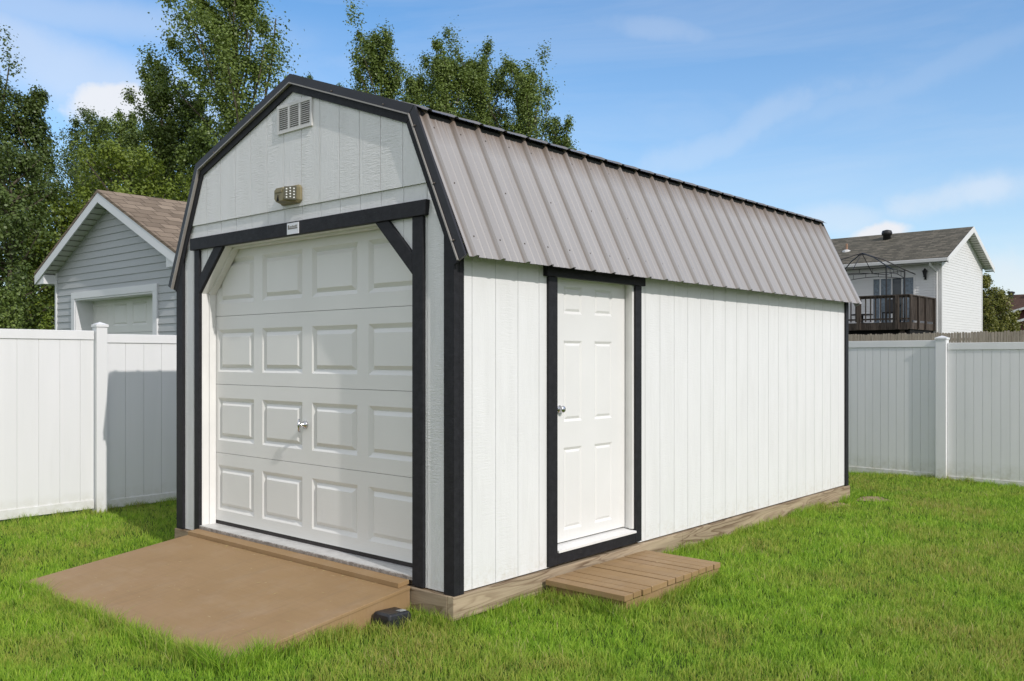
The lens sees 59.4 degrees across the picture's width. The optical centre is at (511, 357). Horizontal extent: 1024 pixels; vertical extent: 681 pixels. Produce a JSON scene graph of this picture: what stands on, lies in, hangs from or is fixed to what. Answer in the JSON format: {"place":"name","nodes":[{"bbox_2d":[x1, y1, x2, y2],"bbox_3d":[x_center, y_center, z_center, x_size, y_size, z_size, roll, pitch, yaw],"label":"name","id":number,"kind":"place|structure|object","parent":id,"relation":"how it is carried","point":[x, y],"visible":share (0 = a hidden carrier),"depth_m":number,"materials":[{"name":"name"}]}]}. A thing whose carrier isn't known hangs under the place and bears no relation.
{"place":"outdoors","nodes":[
{"label":"outdoors","id":0,"kind":"place"},
{"bbox_2d":[0,469,1023,680],"bbox_3d":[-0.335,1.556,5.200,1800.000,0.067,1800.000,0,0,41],"label":"lawn","id":1,"kind":"structure","parent":0,"point":[591,641],"depth_m":5.24,"materials":[{"name":"plant"}]},
{"bbox_2d":[0,25,31,287],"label":"poplar tree","id":2,"kind":"object","parent":1,"relation":"on","point":[2,87],"visible":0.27,"depth_m":26.35,"materials":[{"name":"green plant"}]},
{"bbox_2d":[0,281,33,338],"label":"shrub","id":3,"kind":"object","parent":1,"relation":"on","point":[7,301],"visible":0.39,"depth_m":18.94,"materials":[{"name":"green plant"}]},
{"bbox_2d":[0,79,65,325],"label":"poplar tree","id":4,"kind":"object","parent":1,"relation":"on","point":[34,129],"visible":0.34,"depth_m":26.84,"materials":[{"name":"green plant"}]},
{"bbox_2d":[0,126,66,329],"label":"maple tree","id":5,"kind":"object","parent":1,"relation":"on","point":[13,229],"visible":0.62,"depth_m":22.87,"materials":[{"name":"green plant"}]},
{"bbox_2d":[34,312,54,329],"bbox_3d":[-10.908,0.212,21.018,0.674,2.660,0.718,0,0,16],"label":"shrub","id":6,"kind":"object","parent":1,"relation":"on","point":[46,321],"visible":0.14,"depth_m":20.95,"materials":[{"name":"green plant"}]},
{"bbox_2d":[10,188,80,329],"bbox_3d":[-12.142,-1.535,24.080,2.702,6.149,2.884,0,0,41],"label":"maple tree","id":7,"kind":"object","parent":1,"relation":"on","point":[69,216],"visible":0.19,"depth_m":23.66,"materials":[{"name":"green plant"}]},
{"bbox_2d":[42,102,115,329],"bbox_3d":[-17.416,-4.405,35.926,4.247,11.888,4.000,0,0,41],"label":"poplar tree","id":8,"kind":"object","parent":1,"relation":"on","point":[89,119],"visible":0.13,"depth_m":35.63,"materials":[{"name":"green plant"}]},
{"bbox_2d":[43,141,132,325],"bbox_3d":[-15.794,-3.126,32.885,5.129,9.322,4.478,0,0,-21],"label":"maple tree","id":9,"kind":"object","parent":1,"relation":"on","point":[71,175],"visible":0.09,"depth_m":32.47,"materials":[{"name":"green plant"}]},
{"bbox_2d":[0,322,175,519],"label":"vinyl fence","id":10,"kind":"object","parent":1,"relation":"on","point":[88,419],"visible":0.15,"depth_m":8.72,"materials":[{"name":"white plastic"}]},
{"bbox_2d":[70,107,143,200],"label":"poplar tree","id":11,"kind":"object","parent":1,"relation":"on","point":[116,125],"visible":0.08,"depth_m":34.79,"materials":[{"name":"green plant"}]},
{"bbox_2d":[34,190,186,343],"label":"detached garage","id":12,"kind":"structure","parent":1,"relation":"on","point":[109,259],"depth_m":15.76,"materials":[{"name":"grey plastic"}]},
{"bbox_2d":[93,296,151,334],"bbox_3d":[-6.788,0.216,15.937,2.928,2.635,0.012,0,0,41],"label":"garage door","id":13,"kind":"structure","parent":12,"relation":"in","point":[134,315],"depth_m":16.04,"materials":[{"name":"white metal"}]},
{"bbox_2d":[44,129,191,316],"bbox_3d":[-10.755,-2.343,24.971,4.314,7.753,4.010,0,0,-3],"label":"maple tree","id":14,"kind":"object","parent":1,"relation":"on","point":[120,169],"visible":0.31,"depth_m":24.65,"materials":[{"name":"green plant"}]},
{"bbox_2d":[112,54,189,199],"bbox_3d":[-11.938,-4.327,30.041,2.722,11.722,2.615,0,0,41],"label":"poplar tree","id":15,"kind":"object","parent":1,"relation":"on","point":[162,140],"visible":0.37,"depth_m":29.79,"materials":[{"name":"green plant"}]},
{"bbox_2d":[127,107,190,196],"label":"maple tree","id":16,"kind":"object","parent":1,"relation":"on","point":[145,130],"depth_m":31.33,"materials":[{"name":"green plant"}]},
{"bbox_2d":[144,80,216,201],"bbox_3d":[-11.352,-4.069,31.171,3.824,11.208,3.291,0,0,41],"label":"poplar tree","id":17,"kind":"object","parent":1,"relation":"on","point":[192,112],"visible":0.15,"depth_m":30.67,"materials":[{"name":"green plant"}]},
{"bbox_2d":[25,529,409,667],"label":"loading ramp","id":18,"kind":"structure","parent":1,"relation":"on","point":[217,589],"depth_m":5.59,"materials":[{"name":"brown paint"}]},
{"bbox_2d":[133,0,307,200],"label":"poplar tree","id":19,"kind":"object","parent":1,"relation":"on","point":[229,69],"visible":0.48,"depth_m":27.66,"materials":[{"name":"green plant"}]},
{"bbox_2d":[342,0,413,102],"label":"poplar tree","id":20,"kind":"object","parent":1,"relation":"on","point":[375,59],"visible":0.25,"depth_m":30.63,"materials":[{"name":"green plant"}]},
{"bbox_2d":[373,607,410,632],"bbox_3d":[-0.692,1.526,5.182,0.169,0.133,0.168,0,0,41],"label":"bait station","id":21,"kind":"object","parent":1,"relation":"on","point":[388,615],"visible":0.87,"depth_m":5.14,"materials":[{"name":"black plastic"}]},
{"bbox_2d":[399,67,430,108],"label":"poplar tree","id":22,"kind":"object","parent":1,"relation":"on","point":[412,84],"visible":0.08,"depth_m":32.79,"materials":[{"name":"green plant"}]},
{"bbox_2d":[403,33,477,118],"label":"poplar tree","id":23,"kind":"object","parent":1,"relation":"on","point":[444,72],"visible":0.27,"depth_m":32.87,"materials":[{"name":"green plant"}]},
{"bbox_2d":[409,15,516,128],"bbox_3d":[-1.274,-5.737,35.091,6.488,14.552,5.325,0,0,41],"label":"poplar tree","id":24,"kind":"object","parent":1,"relation":"on","point":[481,64],"visible":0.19,"depth_m":34.45,"materials":[{"name":"green plant"}]},
{"bbox_2d":[461,38,564,144],"bbox_3d":[0.175,-5.207,34.034,4.147,13.505,4.737,0,0,41],"label":"poplar tree","id":25,"kind":"object","parent":1,"relation":"on","point":[527,99],"visible":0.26,"depth_m":33.69,"materials":[{"name":"green plant"}]},
{"bbox_2d":[168,74,861,620],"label":"storage shed","id":26,"kind":"structure","parent":1,"relation":"on","point":[452,364],"depth_m":6.36,"materials":[{"name":"white wood"}]},
{"bbox_2d":[274,184,301,205],"bbox_3d":[-1.567,-1.132,6.234,0.240,0.126,0.091,0,0,41],"label":"flood light","id":27,"kind":"object","parent":26,"relation":"attached to","point":[286,195],"visible":1,"depth_m":6.18,"materials":[{"name":"beige plastic"}]},
{"bbox_2d":[216,229,411,566],"bbox_3d":[-1.455,0.222,6.353,2.565,2.202,0.111,0,0,41],"label":"garage door","id":28,"kind":"structure","parent":26,"relation":"in","point":[314,336],"depth_m":6.29,"materials":[{"name":"white metal"}]},
{"bbox_2d":[558,277,624,542],"bbox_3d":[0.539,0.356,6.325,0.085,1.797,0.908,0,0,41],"label":"side door","id":29,"kind":"structure","parent":26,"relation":"in","point":[591,314],"depth_m":6.35,"materials":[{"name":"white metal"}]},
{"bbox_2d":[521,112,580,149],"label":"poplar tree","id":30,"kind":"object","parent":1,"relation":"on","point":[558,132],"visible":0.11,"depth_m":33.80,"materials":[{"name":"green plant"}]},
{"bbox_2d":[546,550,719,612],"bbox_3d":[0.834,1.514,6.009,0.618,0.178,1.178,0,0,41],"label":"wooden step","id":31,"kind":"object","parent":1,"relation":"on","point":[642,575],"visible":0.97,"depth_m":5.84,"materials":[{"name":"brown paint"}]},
{"bbox_2d":[828,496,888,507],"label":"soil","id":32,"kind":"structure","parent":1,"relation":"on","point":[874,498],"depth_m":9.70,"materials":[{"name":"beige soil"}]},
{"bbox_2d":[849,294,935,338],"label":"raised deck","id":33,"kind":"structure","parent":1,"relation":"on","point":[922,308],"depth_m":36.44,"materials":[{"name":"brown wood"}]},
{"bbox_2d":[852,314,872,322],"bbox_3d":[14.776,-1.623,37.849,0.880,0.408,0.880,0,0,41],"label":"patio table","id":34,"kind":"object","parent":33,"relation":"on","point":[862,315],"visible":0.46,"depth_m":37.80,"materials":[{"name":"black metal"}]},
{"bbox_2d":[841,253,914,321],"bbox_3d":[15.016,-2.958,38.403,3.461,3.078,2.886,0,0,41],"label":"gazebo frame","id":35,"kind":"object","parent":33,"relation":"on","point":[859,273],"visible":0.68,"depth_m":38.32,"materials":[{"name":"black metal"}]},
{"bbox_2d":[831,226,994,333],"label":"white house","id":36,"kind":"structure","parent":1,"relation":"on","point":[946,266],"depth_m":39.90,"materials":[{"name":"plastic"}]},
{"bbox_2d":[872,276,914,322],"bbox_3d":[16.715,-2.507,39.313,1.820,2.060,0.080,0,0,41],"label":"patio door","id":37,"kind":"structure","parent":36,"relation":"in","point":[894,285],"depth_m":39.38,"materials":[{"name":"glass"}]},
{"bbox_2d":[849,336,1023,486],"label":"vinyl fence","id":38,"kind":"object","parent":1,"relation":"on","point":[940,406],"visible":0.32,"depth_m":11.33,"materials":[{"name":"white plastic"}]},
{"bbox_2d":[849,330,1023,349],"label":"picket fence","id":39,"kind":"object","parent":1,"relation":"on","point":[979,337],"visible":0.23,"depth_m":30.30,"materials":[{"name":"brown wood"}]},
{"bbox_2d":[983,273,999,334],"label":"bushy tree","id":40,"kind":"object","parent":1,"relation":"on","point":[988,312],"visible":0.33,"depth_m":46.75,"materials":[{"name":"green plant"}]},
{"bbox_2d":[983,286,1020,341],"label":"bushy tree","id":41,"kind":"object","parent":1,"relation":"on","point":[1002,299],"visible":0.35,"depth_m":47.66,"materials":[{"name":"green plant"}]},
{"bbox_2d":[983,291,1023,330],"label":"red house","id":42,"kind":"structure","parent":1,"relation":"on","point":[1018,302],"depth_m":72.03,"materials":[{"name":"red brick"}]},
{"bbox_2d":[1000,308,1023,331],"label":"bushy tree","id":43,"kind":"object","parent":1,"relation":"on","point":[1016,315],"visible":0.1,"depth_m":48.85,"materials":[{"name":"green plant"}]},
{"bbox_2d":[0,0,1023,311],"label":"sky","id":44,"kind":"structure","parent":0,"point":[859,118],"materials":[{"name":"blue"}]},
{"bbox_2d":[882,299,899,322],"bbox_3d":[15.637,-1.917,37.012,0.500,0.999,0.680,0,0,41],"label":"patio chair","id":45,"kind":"object","parent":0,"point":[891,306],"visible":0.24,"depth_m":37.19,"materials":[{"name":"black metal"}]}
]}

